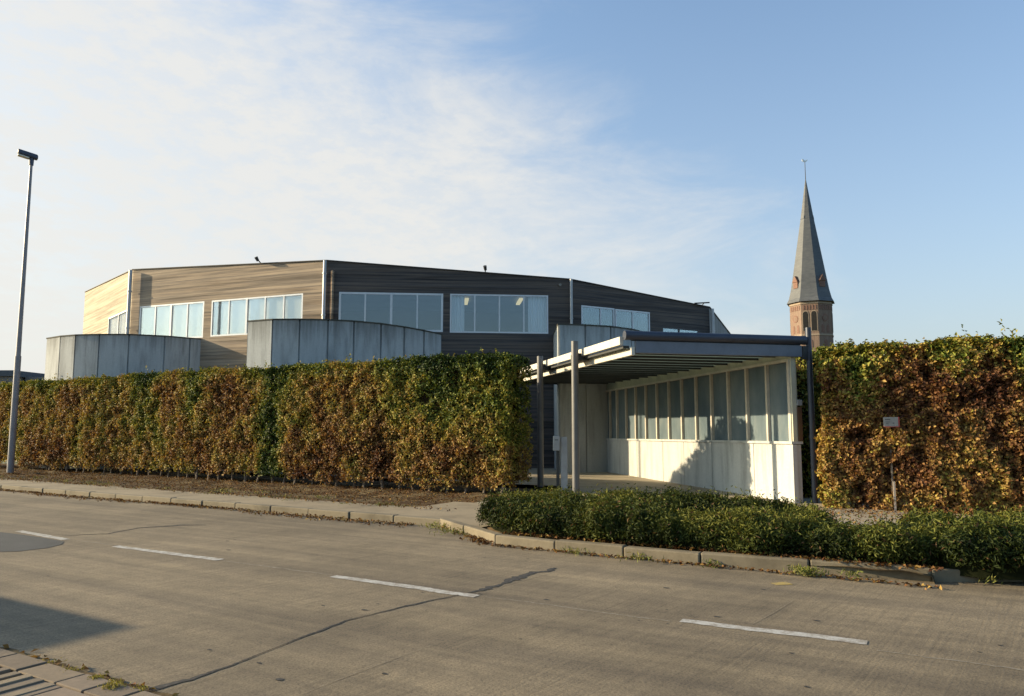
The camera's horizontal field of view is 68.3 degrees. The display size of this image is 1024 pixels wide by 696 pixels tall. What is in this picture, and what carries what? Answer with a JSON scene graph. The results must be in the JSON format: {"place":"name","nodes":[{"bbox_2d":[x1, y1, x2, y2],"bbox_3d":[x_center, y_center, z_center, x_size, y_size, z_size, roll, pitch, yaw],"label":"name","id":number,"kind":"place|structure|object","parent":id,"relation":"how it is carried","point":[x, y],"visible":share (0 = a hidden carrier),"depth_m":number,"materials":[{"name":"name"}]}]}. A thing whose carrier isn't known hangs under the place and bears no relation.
{"place":"outdoors","nodes":[
{"label":"outdoors","id":0,"kind":"place"},
{"bbox_2d":[0,648,160,695],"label":"pavement","id":1,"kind":"structure","parent":0,"point":[22,675],"depth_m":4.66,"materials":[{"name":"concrete"}]},
{"bbox_2d":[43,657,148,690],"bbox_3d":[-2.719,2.076,4.805,1.210,0.077,0.234,-4,-7,35],"label":"moss","id":2,"kind":"object","parent":1,"relation":"on","point":[113,685],"visible":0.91,"depth_m":4.61,"materials":[{"name":"green plant"}]},
{"bbox_2d":[0,479,489,526],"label":"footpath","id":3,"kind":"structure","parent":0,"point":[464,512],"depth_m":14.76,"materials":[{"name":"concrete"}]},
{"bbox_2d":[0,461,571,506],"bbox_3d":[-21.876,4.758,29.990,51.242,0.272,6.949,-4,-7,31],"label":"verge","id":4,"kind":"structure","parent":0,"point":[394,486],"depth_m":21.12,"materials":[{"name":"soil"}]},
{"bbox_2d":[6,149,37,472],"bbox_3d":[-18.302,-1.465,27.923,0.660,12.026,0.260,5,-8,-38],"label":"street lamp","id":5,"kind":"object","parent":4,"relation":"on","point":[30,157],"visible":1,"depth_m":27.83,"materials":[{"name":"grey metal"}]},
{"bbox_2d":[0,370,44,383],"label":"house","id":6,"kind":"structure","parent":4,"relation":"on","point":[5,375],"depth_m":71.26,"materials":[{"name":"brick"}]},
{"bbox_2d":[0,347,534,494],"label":"beech hedge","id":7,"kind":"object","parent":4,"relation":"on","point":[447,418],"visible":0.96,"depth_m":22.06,"materials":[{"name":"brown plant"}]},
{"bbox_2d":[0,466,972,695],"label":"fallen leaves","id":8,"kind":"object","parent":4,"relation":"on","point":[486,542],"visible":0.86,"depth_m":14.58,"materials":[{"name":"plant"}]},
{"bbox_2d":[481,525,1023,582],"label":"planting bed","id":9,"kind":"object","parent":4,"relation":"on","point":[492,529],"visible":0.02,"depth_m":8.12,"materials":[{"name":"soil"}]},
{"bbox_2d":[474,481,836,556],"bbox_3d":[1.889,2.280,10.644,5.065,0.760,2.751,-3,-7,29],"label":"yew shrub","id":10,"kind":"object","parent":9,"relation":"on","point":[703,520],"visible":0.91,"depth_m":9.68,"materials":[{"name":"green plant"}]},
{"bbox_2d":[777,506,944,565],"bbox_3d":[3.935,2.141,8.663,1.822,0.624,1.185,-4,-7,36],"label":"shrub","id":11,"kind":"object","parent":9,"relation":"on","point":[888,541],"visible":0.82,"depth_m":8.25,"materials":[{"name":"green plant"}]},
{"bbox_2d":[895,499,1023,579],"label":"yew shrub","id":12,"kind":"object","parent":9,"relation":"on","point":[980,544],"visible":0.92,"depth_m":7.84,"materials":[{"name":"green plant"}]},
{"bbox_2d":[787,159,834,350],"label":"church tower","id":13,"kind":"structure","parent":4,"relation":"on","point":[810,302],"depth_m":119.98,"materials":[{"name":"brick"}]},
{"bbox_2d":[39,256,730,472],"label":"timber building","id":14,"kind":"structure","parent":0,"point":[195,318],"depth_m":29.64,"materials":[{"name":"brown wood"}]},
{"bbox_2d":[108,310,126,333],"bbox_3d":[-17.868,-0.505,34.284,0.108,2.140,3.800,5,-8,-40],"label":"window","id":15,"kind":"structure","parent":14,"relation":"in","point":[118,321],"depth_m":34.42,"materials":[{"name":"glass"}]},
{"bbox_2d":[139,301,203,337],"bbox_3d":[-14.334,-1.103,31.788,3.580,1.510,0.120,-2,-6,22],"label":"window","id":16,"kind":"structure","parent":14,"relation":"in","point":[179,319],"depth_m":31.78,"materials":[{"name":"glass"}]},
{"bbox_2d":[210,293,302,336],"bbox_3d":[-10.196,-1.289,30.107,4.560,1.490,0.120,-2,-6,22],"label":"window","id":17,"kind":"structure","parent":14,"relation":"in","point":[231,316],"depth_m":30.28,"materials":[{"name":"glass"}]},
{"bbox_2d":[339,292,442,331],"bbox_3d":[-4.649,-1.383,29.065,3.970,1.500,0.072,1,-6,-5],"label":"window","id":18,"kind":"structure","parent":14,"relation":"in","point":[366,293],"depth_m":29.09,"materials":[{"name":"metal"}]},
{"bbox_2d":[450,294,547,333],"bbox_3d":[-0.499,-1.325,29.521,3.840,1.520,0.162,1,-6,-5],"label":"window","id":19,"kind":"structure","parent":14,"relation":"in","point":[537,304],"depth_m":29.52,"materials":[{"name":"glass"}]},
{"bbox_2d":[581,305,614,325],"bbox_3d":[3.429,-0.948,30.434,1.650,1.420,0.170,3,-7,-30],"label":"window","id":20,"kind":"structure","parent":14,"relation":"in","point":[592,315],"depth_m":30.50,"materials":[{"name":"glass"}]},
{"bbox_2d":[615,309,649,330],"bbox_3d":[4.966,-0.796,31.310,1.820,1.500,0.170,3,-7,-30],"label":"window","id":21,"kind":"structure","parent":14,"relation":"in","point":[637,320],"depth_m":31.42,"materials":[{"name":"glass"}]},
{"bbox_2d":[662,327,698,332],"bbox_3d":[7.249,-0.381,32.590,2.130,0.940,0.171,3,-7,-30],"label":"window","id":22,"kind":"structure","parent":14,"relation":"in","point":[664,329],"depth_m":32.56,"materials":[{"name":"glass"}]},
{"bbox_2d":[0,490,1023,695],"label":"road","id":23,"kind":"structure","parent":0,"point":[168,600],"depth_m":6.41,"materials":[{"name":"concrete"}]},
{"bbox_2d":[0,484,439,525],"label":"kerb","id":24,"kind":"structure","parent":23,"relation":"on","point":[417,520],"depth_m":14.51,"materials":[{"name":"concrete"}]},
{"bbox_2d":[0,475,1002,584],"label":"weeds","id":25,"kind":"object","parent":23,"relation":"on","point":[801,570],"visible":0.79,"depth_m":9.08,"materials":[{"name":"green plant"}]},
{"bbox_2d":[440,518,1022,581],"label":"kerb","id":26,"kind":"structure","parent":23,"relation":"on","point":[780,563],"depth_m":8.73,"materials":[{"name":"concrete"}]},
{"bbox_2d":[0,0,1023,373],"label":"sky","id":27,"kind":"structure","parent":0,"point":[652,147],"materials":[{"name":"blue"}]},
{"bbox_2d":[15,461,1016,526],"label":"forecourt","id":28,"kind":"structure","parent":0,"point":[594,479],"depth_m":20.37,"materials":[{"name":"grey concrete"}]},
{"bbox_2d":[553,436,567,490],"bbox_3d":[1.173,2.818,18.305,0.345,1.365,0.243,0,-6,0],"label":"letterbox","id":29,"kind":"object","parent":28,"relation":"on","point":[564,464],"visible":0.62,"depth_m":18.26,"materials":[{"name":"grey metal"}]},
{"bbox_2d":[519,327,817,502],"bbox_3d":[2.709,1.965,21.085,4.497,3.720,12.190,2,-6,-14],"label":"entrance canopy","id":30,"kind":"object","parent":28,"relation":"on","point":[720,411],"visible":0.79,"depth_m":18.21,"materials":[{"name":"concrete"}]},
{"bbox_2d":[795,347,831,497],"bbox_3d":[6.148,2.071,20.863,1.495,3.567,8.359,1,-6,-13],"label":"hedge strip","id":31,"kind":"object","parent":28,"relation":"on","point":[801,378],"visible":0.09,"depth_m":17.02,"materials":[{"name":"green plant"}]},
{"bbox_2d":[883,417,899,510],"bbox_3d":[7.206,2.239,14.292,0.274,1.860,0.258,-2,-6,18],"label":"marker sign","id":32,"kind":"object","parent":28,"relation":"on","point":[890,421],"visible":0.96,"depth_m":14.26,"materials":[{"name":"white metal"}]},
{"bbox_2d":[814,318,1023,514],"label":"beech hedge","id":33,"kind":"object","parent":28,"relation":"on","point":[955,404],"visible":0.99,"depth_m":14.15,"materials":[{"name":"brown plant"}]}
]}

